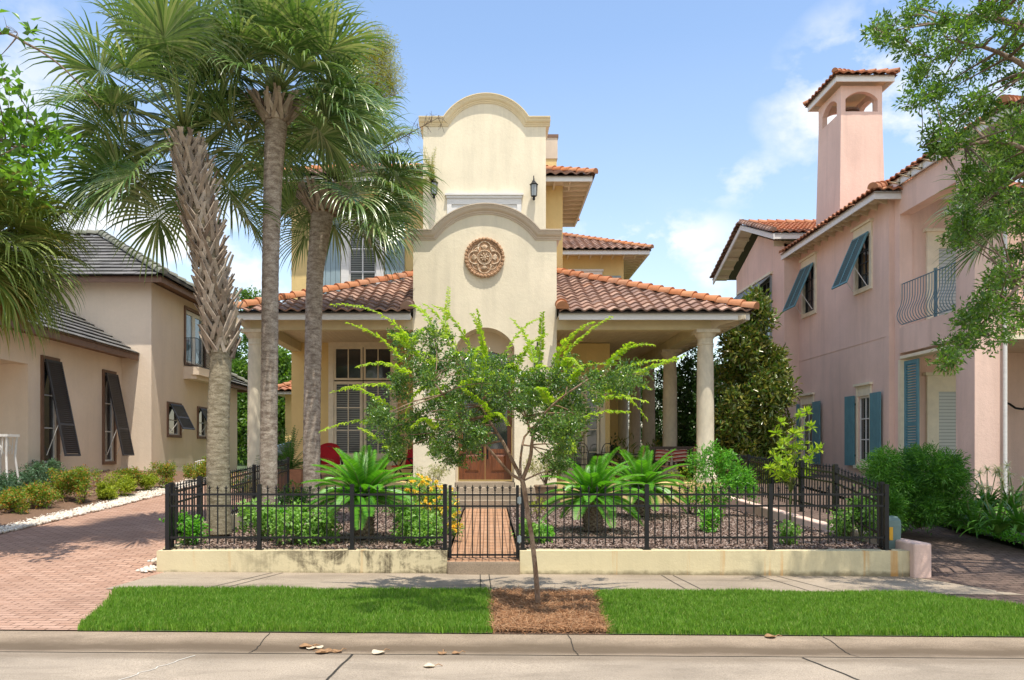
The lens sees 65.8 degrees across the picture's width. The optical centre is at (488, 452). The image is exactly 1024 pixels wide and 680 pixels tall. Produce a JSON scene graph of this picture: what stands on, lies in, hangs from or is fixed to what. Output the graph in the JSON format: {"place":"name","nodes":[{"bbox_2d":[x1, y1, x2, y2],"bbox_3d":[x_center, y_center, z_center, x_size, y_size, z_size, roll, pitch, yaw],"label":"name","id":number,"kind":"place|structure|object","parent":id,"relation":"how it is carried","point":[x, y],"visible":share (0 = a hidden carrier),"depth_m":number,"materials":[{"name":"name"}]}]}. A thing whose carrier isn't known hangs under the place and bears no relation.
{"place":"outdoors","nodes":[
{"label":"outdoors","id":0,"kind":"place"},
{"bbox_2d":[0,148,102,359],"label":"fan palm","id":1,"kind":"object","parent":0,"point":[25,280],"visible":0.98,"depth_m":12.51,"materials":[{"name":"green plant"}]},
{"bbox_2d":[0,472,336,629],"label":"driveway","id":2,"kind":"structure","parent":0,"point":[65,573],"depth_m":12.19,"materials":[{"name":"brown brick"}]},
{"bbox_2d":[248,425,331,490],"bbox_3d":[-5.286,0.142,20.913,2.291,1.716,1.966,0,0,0],"label":"potted fern","id":3,"kind":"object","parent":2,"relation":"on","point":[296,475],"visible":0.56,"depth_m":20.67,"materials":[{"name":"green plant"}]},
{"bbox_2d":[77,584,493,633],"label":"grass","id":4,"kind":"structure","parent":0,"point":[211,608],"depth_m":8.77,"materials":[{"name":"green plant"}]},
{"bbox_2d":[447,509,519,561],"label":"path","id":5,"kind":"structure","parent":0,"point":[490,542],"depth_m":14.13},
{"bbox_2d":[437,487,559,511],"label":"steps","id":6,"kind":"structure","parent":5,"relation":"on","point":[461,500],"depth_m":20.75,"materials":[{"name":"concrete"}]},
{"bbox_2d":[0,580,1009,656],"bbox_3d":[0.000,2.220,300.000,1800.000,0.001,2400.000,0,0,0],"label":"ground","id":7,"kind":"structure","parent":0,"point":[491,633],"depth_m":9.69,"materials":[{"name":"grey concrete"}]},
{"bbox_2d":[486,584,614,634],"bbox_3d":[0.684,1.791,9.114,1.523,0.249,2.480,0,0,0],"label":"pine straw","id":8,"kind":"object","parent":7,"relation":"on","point":[517,613],"visible":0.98,"depth_m":8.79,"materials":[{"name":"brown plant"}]},
{"bbox_2d":[319,287,685,603],"bbox_3d":[0.192,-0.181,9.311,4.467,3.982,2.762,0,0,0],"label":"young street tree","id":9,"kind":"object","parent":8,"relation":"on","point":[558,422],"visible":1,"depth_m":8.90,"materials":[{"name":"green plant"}]},
{"bbox_2d":[0,651,1023,679],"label":"road","id":10,"kind":"structure","parent":0,"point":[14,665],"depth_m":6.92,"materials":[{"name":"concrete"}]},
{"bbox_2d":[0,631,1023,657],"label":"kerb","id":11,"kind":"structure","parent":10,"relation":"on","point":[519,644],"depth_m":7.67,"materials":[{"name":"concrete"}]},
{"bbox_2d":[0,0,1023,436],"label":"sky","id":12,"kind":"structure","parent":0,"point":[692,118],"materials":[{"name":"blue"}]},
{"bbox_2d":[104,464,1023,557],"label":"terrain","id":13,"kind":"structure","parent":0,"point":[986,537],"depth_m":15.57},
{"bbox_2d":[0,469,189,525],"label":"planting bed","id":14,"kind":"object","parent":13,"relation":"on","point":[13,517],"visible":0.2,"depth_m":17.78,"materials":[{"name":"brown plant"}]},
{"bbox_2d":[0,469,25,495],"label":"garden shrub","id":15,"kind":"object","parent":14,"relation":"on","point":[9,481],"visible":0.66,"depth_m":17.43,"materials":[{"name":"green plant"}]},
{"bbox_2d":[0,486,30,513],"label":"garden shrub","id":16,"kind":"object","parent":14,"relation":"on","point":[9,496],"visible":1,"depth_m":16.47,"materials":[{"name":"green plant"}]},
{"bbox_2d":[3,461,51,488],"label":"garden shrub","id":17,"kind":"object","parent":14,"relation":"on","point":[27,475],"visible":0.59,"depth_m":19.26,"materials":[{"name":"green plant"}]},
{"bbox_2d":[17,480,64,509],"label":"garden shrub","id":18,"kind":"object","parent":14,"relation":"on","point":[38,493],"visible":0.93,"depth_m":17.34,"materials":[{"name":"green plant"}]},
{"bbox_2d":[0,9,99,209],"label":"broadleaf tree","id":19,"kind":"object","parent":14,"relation":"on","point":[33,138],"visible":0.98,"depth_m":11.21,"materials":[{"name":"green plant"}]},
{"bbox_2d":[43,467,78,498],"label":"garden shrub","id":20,"kind":"object","parent":14,"relation":"on","point":[61,483],"visible":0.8,"depth_m":18.50,"materials":[{"name":"green plant"}]},
{"bbox_2d":[66,464,103,503],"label":"garden shrub","id":21,"kind":"object","parent":14,"relation":"on","point":[82,475],"visible":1,"depth_m":18.44,"materials":[{"name":"green plant"}]},
{"bbox_2d":[95,478,119,499],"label":"garden shrub","id":22,"kind":"object","parent":14,"relation":"on","point":[106,490],"visible":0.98,"depth_m":19.16,"materials":[{"name":"green plant"}]},
{"bbox_2d":[104,471,140,495],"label":"garden shrub","id":23,"kind":"object","parent":14,"relation":"on","point":[127,483],"visible":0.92,"depth_m":19.98,"materials":[{"name":"green plant"}]},
{"bbox_2d":[147,460,177,487],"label":"garden shrub","id":24,"kind":"object","parent":14,"relation":"on","point":[163,469],"visible":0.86,"depth_m":21.80,"materials":[{"name":"green plant"}]},
{"bbox_2d":[0,229,247,484],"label":"house","id":25,"kind":"structure","parent":13,"relation":"on","point":[117,378],"depth_m":25.35,"materials":[{"name":"beige paint"}]},
{"bbox_2d":[0,434,19,481],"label":"white railing","id":26,"kind":"object","parent":25,"relation":"on","point":[6,442],"visible":0.96,"depth_m":18.75,"materials":[{"name":"white paint"}]},
{"bbox_2d":[44,360,54,462],"bbox_3d":[-11.830,-1.085,21.187,0.060,2.730,0.678,0,0,0],"label":"window","id":27,"kind":"structure","parent":25,"relation":"in","point":[49,409],"depth_m":21.27,"materials":[{"name":"glass"}]},
{"bbox_2d":[105,373,111,460],"bbox_3d":[-11.830,-1.070,24.475,0.060,2.700,0.650,0,0,0],"label":"window","id":28,"kind":"structure","parent":25,"relation":"in","point":[108,404],"depth_m":24.62,"materials":[{"name":"glass"}]},
{"bbox_2d":[186,310,193,363],"bbox_3d":[-10.880,-4.125,28.625,0.060,1.950,0.950,0,0,0],"label":"balcony door","id":29,"kind":"structure","parent":25,"relation":"in","point":[189,315],"depth_m":28.78,"materials":[{"name":"white paint"}]},
{"bbox_2d":[194,314,202,365],"bbox_3d":[-10.880,-4.125,29.575,0.060,1.950,0.950,0,0,0],"label":"balcony door","id":30,"kind":"structure","parent":25,"relation":"in","point":[197,319],"depth_m":29.56,"materials":[{"name":"white paint"}]},
{"bbox_2d":[231,328,290,465],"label":"leafy tree","id":31,"kind":"object","parent":13,"relation":"on","point":[240,367],"visible":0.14,"depth_m":45.51,"materials":[{"name":"green plant"}]},
{"bbox_2d":[238,347,290,460],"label":"leafy tree","id":32,"kind":"object","parent":13,"relation":"on","point":[284,372],"visible":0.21,"depth_m":42.58,"materials":[{"name":"green plant"}]},
{"bbox_2d":[278,380,290,441],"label":"garage","id":33,"kind":"structure","parent":13,"relation":"on","point":[284,389],"depth_m":37.20,"materials":[{"name":"paint"}]},
{"bbox_2d":[157,496,447,573],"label":"garden wall","id":34,"kind":"structure","parent":13,"relation":"on","point":[325,560],"depth_m":11.74,"materials":[{"name":"beige concrete"}]},
{"bbox_2d":[168,457,289,547],"bbox_3d":[-4.846,0.782,15.610,0.090,1.325,7.320,0,0,0],"label":"iron fence","id":35,"kind":"object","parent":34,"relation":"on","point":[254,467],"visible":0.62,"depth_m":14.84,"materials":[{"name":"black metal"}]},
{"bbox_2d":[163,484,448,549],"bbox_3d":[-2.737,0.972,11.870,4.276,0.987,0.090,0,0,0],"label":"iron fence","id":36,"kind":"object","parent":34,"relation":"on","point":[259,494],"visible":1,"depth_m":11.86,"materials":[{"name":"black metal"}]},
{"bbox_2d":[175,503,463,548],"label":"bark mulch","id":37,"kind":"object","parent":13,"relation":"on","point":[340,544],"visible":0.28,"depth_m":12.67,"materials":[{"name":"brown wood"}]},
{"bbox_2d":[18,0,292,535],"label":"fan palm","id":38,"kind":"object","parent":37,"relation":"on","point":[162,32],"visible":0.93,"depth_m":13.30,"materials":[{"name":"green plant"}]},
{"bbox_2d":[159,508,211,544],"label":"bedding plant","id":39,"kind":"object","parent":37,"relation":"on","point":[188,527],"visible":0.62,"depth_m":12.35,"materials":[{"name":"green plant"}]},
{"bbox_2d":[233,497,283,535],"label":"bedding plant","id":40,"kind":"object","parent":37,"relation":"on","point":[246,511],"visible":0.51,"depth_m":12.83,"materials":[{"name":"green plant"}]},
{"bbox_2d":[145,0,410,509],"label":"fan palm","id":41,"kind":"object","parent":37,"relation":"on","point":[298,35],"visible":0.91,"depth_m":14.43,"materials":[{"name":"green plant"}]},
{"bbox_2d":[268,498,322,544],"bbox_3d":[-3.038,1.121,12.658,0.878,0.786,1.080,0,0,0],"label":"bedding plant","id":42,"kind":"object","parent":37,"relation":"on","point":[288,517],"visible":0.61,"depth_m":12.37,"materials":[{"name":"green plant"}]},
{"bbox_2d":[277,479,316,508],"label":"leafy shrub","id":43,"kind":"object","parent":37,"relation":"on","point":[287,499],"visible":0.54,"depth_m":18.21,"materials":[{"name":"green plant"}]},
{"bbox_2d":[297,500,342,545],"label":"bedding plant","id":44,"kind":"object","parent":37,"relation":"on","point":[314,522],"visible":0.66,"depth_m":12.38,"materials":[{"name":"green plant"}]},
{"bbox_2d":[222,70,448,508],"bbox_3d":[-3.683,-3.697,19.306,5.508,10.122,5.092,0,0,0],"label":"fan palm","id":45,"kind":"object","parent":37,"relation":"on","point":[327,205],"visible":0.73,"depth_m":19.02,"materials":[{"name":"green plant"}]},
{"bbox_2d":[303,444,426,535],"bbox_3d":[-2.045,0.627,13.095,2.054,1.526,1.982,0,0,0],"label":"cycad","id":46,"kind":"object","parent":37,"relation":"on","point":[357,474],"visible":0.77,"depth_m":12.86,"materials":[{"name":"green plant"}]},
{"bbox_2d":[389,496,442,542],"bbox_3d":[-1.221,1.115,12.787,0.949,0.803,0.722,0,0,-37],"label":"bedding plant","id":47,"kind":"object","parent":37,"relation":"on","point":[406,520],"visible":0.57,"depth_m":12.67,"materials":[{"name":"green plant"}]},
{"bbox_2d":[403,511,442,546],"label":"bedding plant","id":48,"kind":"object","parent":37,"relation":"on","point":[432,529],"visible":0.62,"depth_m":12.33,"materials":[{"name":"green plant"}]},
{"bbox_2d":[399,472,464,538],"bbox_3d":[-1.002,0.948,14.163,1.242,1.178,0.934,0,0,43],"label":"flowering shrub","id":49,"kind":"object","parent":37,"relation":"on","point":[423,483],"visible":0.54,"depth_m":14.07,"materials":[{"name":"yellow plant"}]},
{"bbox_2d":[411,463,452,504],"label":"flowering shrub","id":50,"kind":"object","parent":37,"relation":"on","point":[433,470],"visible":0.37,"depth_m":18.39,"materials":[{"name":"white plant"}]},
{"bbox_2d":[329,16,408,150],"bbox_3d":[-6.410,-10.721,40.022,4.807,22.219,3.214,0,0,0],"label":"feathery tree","id":51,"kind":"object","parent":13,"relation":"on","point":[388,67],"visible":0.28,"depth_m":39.78,"materials":[{"name":"green plant"}]},
{"bbox_2d":[234,92,759,503],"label":"house","id":52,"kind":"structure","parent":13,"relation":"on","point":[495,153],"depth_m":24.08,"materials":[{"name":"beige paint"}]},
{"bbox_2d":[320,443,342,478],"bbox_3d":[-4.681,0.280,23.428,0.750,1.120,0.870,0,0,-18],"label":"red chair","id":53,"kind":"object","parent":52,"relation":"on","point":[328,451],"visible":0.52,"depth_m":23.70,"materials":[{"name":"fabric"}]},
{"bbox_2d":[334,347,362,379],"bbox_3d":[-4.655,-2.931,26.200,0.956,1.101,0.060,0,0,0],"label":"window","id":54,"kind":"structure","parent":52,"relation":"in","point":[346,359],"depth_m":26.20,"materials":[{"name":"beige paint"}]},
{"bbox_2d":[334,381,362,455],"bbox_3d":[-4.655,-1.101,26.200,0.956,2.478,0.060,0,0,0],"label":"window","id":55,"kind":"structure","parent":52,"relation":"in","point":[348,405],"depth_m":26.20,"materials":[{"name":"beige paint"}]},
{"bbox_2d":[349,224,375,288],"bbox_3d":[-4.176,-5.968,26.210,0.901,3.137,0.060,0,0,0],"label":"window","id":56,"kind":"structure","parent":52,"relation":"in","point":[359,269],"depth_m":26.21,"materials":[{"name":"glass"}]},
{"bbox_2d":[364,347,391,379],"bbox_3d":[-3.669,-2.931,26.200,0.956,1.101,0.060,0,0,0],"label":"window","id":57,"kind":"structure","parent":52,"relation":"in","point":[371,354],"depth_m":26.20,"materials":[{"name":"beige paint"}]},
{"bbox_2d":[364,381,391,455],"bbox_3d":[-3.669,-1.101,26.200,0.956,2.478,0.060,0,0,0],"label":"window","id":58,"kind":"structure","parent":52,"relation":"in","point":[378,391],"depth_m":26.20,"materials":[{"name":"beige paint"}]},
{"bbox_2d":[459,381,484,479],"bbox_3d":[-0.487,-0.658,22.463,0.743,2.876,0.134,0,0,0],"label":"door","id":59,"kind":"structure","parent":52,"relation":"in","point":[477,470],"depth_m":22.48,"materials":[{"name":"brown wood"}]},
{"bbox_2d":[464,237,504,277],"bbox_3d":[-0.123,-5.321,21.644,1.113,1.110,0.112,0,0,0],"label":"wall medallion","id":60,"kind":"object","parent":52,"relation":"attached to","point":[484,257],"depth_m":21.63,"materials":[{"name":"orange stone"}]},
{"bbox_2d":[485,380,510,479],"bbox_3d":[0.268,-0.658,22.463,0.743,2.876,0.134,0,0,0],"label":"door","id":61,"kind":"structure","parent":52,"relation":"in","point":[493,470],"depth_m":22.48,"materials":[{"name":"brown wood"}]},
{"bbox_2d":[584,382,599,471],"bbox_3d":[3.410,-0.745,26.230,0.500,3.150,0.060,0,0,0],"label":"door","id":62,"kind":"structure","parent":52,"relation":"in","point":[592,441],"depth_m":26.23,"materials":[{"name":"beige paint"}]},
{"bbox_2d":[643,446,695,478],"bbox_3d":[5.402,0.330,23.617,1.580,1.000,0.635,0,0,6],"label":"garden bench","id":63,"kind":"object","parent":52,"relation":"on","point":[676,447],"visible":0.38,"depth_m":23.86,"materials":[{"name":"wood"}]},
{"bbox_2d":[654,363,689,471],"bbox_3d":[7.261,-1.101,31.965,2.374,5.055,1.782,0,0,0],"label":"evergreen tree","id":64,"kind":"object","parent":13,"relation":"on","point":[659,415],"visible":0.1,"depth_m":31.91,"materials":[{"name":"green plant"}]},
{"bbox_2d":[507,502,882,549],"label":"bark mulch","id":65,"kind":"object","parent":13,"relation":"on","point":[576,544],"visible":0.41,"depth_m":14.04,"materials":[{"name":"brown wood"}]},
{"bbox_2d":[511,516,553,543],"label":"bedding plant","id":66,"kind":"object","parent":65,"relation":"on","point":[536,528],"visible":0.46,"depth_m":12.47,"materials":[{"name":"green plant"}]},
{"bbox_2d":[534,485,556,504],"bbox_3d":[1.431,1.115,20.000,0.600,0.570,0.600,0,0,0],"label":"plant pot","id":67,"kind":"object","parent":65,"relation":"on","point":[543,489],"visible":0.54,"depth_m":19.78,"materials":[{"name":"stone"}]},
{"bbox_2d":[522,449,566,484],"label":"potted shrub","id":68,"kind":"object","parent":67,"relation":"in","point":[534,471],"visible":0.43,"depth_m":19.97,"materials":[{"name":"green plant"}]},
{"bbox_2d":[541,447,647,530],"bbox_3d":[1.894,0.639,14.130,2.013,1.496,2.035,0,0,0],"label":"cycad","id":69,"kind":"object","parent":65,"relation":"on","point":[593,476],"visible":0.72,"depth_m":13.90,"materials":[{"name":"green plant"}]},
{"bbox_2d":[601,445,690,515],"bbox_3d":[3.237,0.599,16.950,2.098,1.499,2.086,0,0,33],"label":"cycad","id":70,"kind":"object","parent":65,"relation":"on","point":[645,467],"visible":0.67,"depth_m":16.67,"materials":[{"name":"green plant"}]},
{"bbox_2d":[697,504,723,531],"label":"bedding plant","id":71,"kind":"object","parent":65,"relation":"on","point":[708,517],"visible":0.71,"depth_m":14.37,"materials":[{"name":"green plant"}]},
{"bbox_2d":[681,438,759,513],"bbox_3d":[5.115,0.569,17.394,1.765,1.749,1.322,0,0,0],"label":"broadleaf bush","id":72,"kind":"object","parent":65,"relation":"on","point":[726,478],"visible":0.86,"depth_m":17.33,"materials":[{"name":"green plant"}]},
{"bbox_2d":[776,519,802,544],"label":"bedding plant","id":73,"kind":"object","parent":65,"relation":"on","point":[790,532],"visible":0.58,"depth_m":12.43,"materials":[{"name":"green plant"}]},
{"bbox_2d":[763,405,823,521],"bbox_3d":[5.955,0.220,15.371,1.648,2.360,0.894,0,0,-22],"label":"golden sapling","id":74,"kind":"object","parent":65,"relation":"on","point":[779,461],"visible":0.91,"depth_m":15.31,"materials":[{"name":"green plant"}]},
{"bbox_2d":[729,454,884,546],"bbox_3d":[5.965,0.720,15.810,0.090,1.430,7.720,0,0,0],"label":"iron fence","id":75,"kind":"object","parent":65,"relation":"on","point":[801,468],"visible":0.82,"depth_m":14.12,"materials":[{"name":"black metal"}]},
{"bbox_2d":[826,507,856,535],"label":"bedding plant","id":76,"kind":"object","parent":65,"relation":"on","point":[840,528],"visible":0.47,"depth_m":13.28,"materials":[{"name":"green plant"}]},
{"bbox_2d":[834,484,876,541],"bbox_3d":[6.006,1.000,12.900,0.732,0.963,0.876,0,0,-18],"label":"bedding plant","id":77,"kind":"object","parent":65,"relation":"on","point":[856,515],"visible":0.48,"depth_m":12.74,"materials":[{"name":"green plant"}]},
{"bbox_2d":[889,516,900,548],"bbox_3d":[6.206,1.270,12.246,0.230,0.560,0.237,0,0,0],"label":"utility box","id":78,"kind":"object","parent":65,"relation":"on","point":[894,528],"visible":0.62,"depth_m":12.14,"materials":[{"name":"paint"}]},
{"bbox_2d":[676,346,724,477],"bbox_3d":[7.146,-1.096,27.013,2.335,5.241,1.812,0,0,0],"label":"evergreen tree","id":79,"kind":"object","parent":13,"relation":"on","point":[687,412],"visible":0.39,"depth_m":26.77,"materials":[{"name":"green plant"}]},
{"bbox_2d":[714,283,803,483],"bbox_3d":[7.994,-1.621,23.607,2.782,6.877,2.397,0,0,0],"label":"magnolia tree","id":80,"kind":"object","parent":13,"relation":"on","point":[759,397],"visible":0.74,"depth_m":23.13,"materials":[{"name":"green plant"}]},
{"bbox_2d":[716,496,930,577],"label":"pink wall","id":81,"kind":"structure","parent":13,"relation":"on","point":[920,559],"depth_m":12.06,"materials":[{"name":"paint"}]},
{"bbox_2d":[709,67,1023,498],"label":"house","id":82,"kind":"structure","parent":13,"relation":"on","point":[850,276],"depth_m":22.75,"materials":[{"name":"pink paint"}]},
{"bbox_2d":[805,266,813,312],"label":"window","id":83,"kind":"structure","parent":82,"relation":"in","point":[809,284],"depth_m":27.29,"materials":[{"name":"black glass"}]},
{"bbox_2d":[858,235,868,288],"bbox_3d":[11.070,-5.575,23.245,0.060,1.490,0.823,0,0,0],"label":"window","id":84,"kind":"structure","parent":82,"relation":"in","point":[863,258],"depth_m":23.34,"materials":[{"name":"black glass"}]},
{"bbox_2d":[860,395,868,460],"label":"window","id":85,"kind":"structure","parent":82,"relation":"in","point":[864,400],"depth_m":23.32,"materials":[{"name":"glass"}]},
{"bbox_2d":[933,242,955,316],"bbox_3d":[12.575,-4.540,21.510,1.050,2.320,0.060,0,0,0],"label":"door","id":86,"kind":"structure","parent":82,"relation":"in","point":[936,260],"depth_m":21.51,"materials":[{"name":"beige paint"}]},
{"bbox_2d":[933,386,955,459],"bbox_3d":[12.575,-0.475,21.510,1.050,2.650,0.060,0,0,0],"label":"door","id":87,"kind":"structure","parent":82,"relation":"in","point":[944,397],"depth_m":21.51,"materials":[{"name":"beige paint"}]},
{"bbox_2d":[790,473,1023,543],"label":"planting bed","id":88,"kind":"object","parent":13,"relation":"on","point":[1016,541],"visible":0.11,"depth_m":21.48,"materials":[{"name":"soil"}]},
{"bbox_2d":[858,0,1023,375],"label":"shade tree","id":89,"kind":"object","parent":88,"relation":"on","point":[990,11],"visible":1,"depth_m":10.31,"materials":[{"name":"green plant"}]},
{"bbox_2d":[935,483,1010,535],"bbox_3d":[8.556,0.973,13.873,1.252,0.964,1.373,0,0,0],"label":"spider lily","id":90,"kind":"object","parent":88,"relation":"on","point":[971,524],"visible":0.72,"depth_m":13.84,"materials":[{"name":"green plant"}]},
{"bbox_2d":[926,100,1023,287],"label":"fan palm","id":91,"kind":"object","parent":88,"relation":"on","point":[989,236],"visible":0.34,"depth_m":13.37,"materials":[{"name":"green plant"}]},
{"bbox_2d":[930,503,1023,544],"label":"ground cover","id":92,"kind":"object","parent":88,"relation":"on","point":[1007,534],"visible":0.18,"depth_m":13.98,"materials":[{"name":"green plant"}]},
{"bbox_2d":[960,474,1023,535],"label":"spider lily","id":93,"kind":"object","parent":92,"relation":"on","point":[998,527],"visible":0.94,"depth_m":13.31,"materials":[{"name":"green plant"}]},
{"bbox_2d":[975,467,1023,533],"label":"spider lily","id":94,"kind":"object","parent":92,"relation":"on","point":[1018,527],"visible":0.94,"depth_m":13.13,"materials":[{"name":"green plant"}]},
{"bbox_2d":[968,464,1023,511],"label":"spider lily","id":95,"kind":"object","parent":88,"relation":"on","point":[981,493],"visible":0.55,"depth_m":15.12,"materials":[{"name":"green plant"}]},
{"bbox_2d":[977,461,1023,509],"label":"spider lily","id":96,"kind":"object","parent":88,"relation":"on","point":[1016,496],"visible":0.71,"depth_m":14.92,"materials":[{"name":"green plant"}]},
{"bbox_2d":[856,439,980,533],"bbox_3d":[7.820,0.700,14.397,2.637,1.865,1.927,0,0,0],"label":"conifer bush","id":97,"kind":"object","parent":13,"relation":"on","point":[917,496],"visible":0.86,"depth_m":13.91,"materials":[{"name":"green plant"}]},
{"bbox_2d":[106,572,1022,594],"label":"pavement","id":98,"kind":"structure","parent":0,"point":[524,581],"depth_m":11.05,"materials":[{"name":"concrete"}]},
{"bbox_2d":[447,562,519,574],"bbox_3d":[-0.080,1.722,11.840,1.078,0.195,0.360,0,0,0],"label":"gate step","id":99,"kind":"object","parent":98,"relation":"on","point":[488,568],"visible":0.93,"depth_m":11.66,"materials":[{"name":"concrete"}]},
{"bbox_2d":[519,549,909,576],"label":"garden wall","id":100,"kind":"structure","parent":98,"relation":"on","point":[819,562],"depth_m":11.74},
{"bbox_2d":[519,484,891,549],"bbox_3d":[3.230,0.972,11.870,5.570,0.987,0.090,0,0,0],"label":"iron fence","id":101,"kind":"object","parent":100,"relation":"on","point":[646,494],"visible":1,"depth_m":11.86,"materials":[{"name":"black metal"}]},
{"bbox_2d":[449,484,520,558],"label":"iron gate","id":102,"kind":"structure","parent":101,"relation":"attached to","point":[518,502],"depth_m":11.86,"materials":[{"name":"black metal"}]},
{"bbox_2d":[592,586,1023,636],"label":"grass","id":103,"kind":"structure","parent":0,"point":[756,611],"depth_m":8.79,"materials":[{"name":"green plant"}]},
{"bbox_2d":[686,477,1023,604],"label":"driveway","id":104,"kind":"structure","parent":0,"point":[966,559],"depth_m":12.68,"materials":[{"name":"brown brick"}]},
{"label":"gravel bed","id":105,"kind":"structure","parent":0,"visible":0},
{"bbox_2d":[0,478,203,533],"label":"gravel","id":106,"kind":"structure","parent":105,"relation":"on","point":[80,511],"depth_m":17.60,"materials":[{"name":"white gravel"}]},
{"bbox_2d":[181,461,205,480],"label":"garden shrub","id":107,"kind":"object","parent":105,"relation":"on","point":[190,473],"visible":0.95,"depth_m":23.57,"materials":[{"name":"green plant"}]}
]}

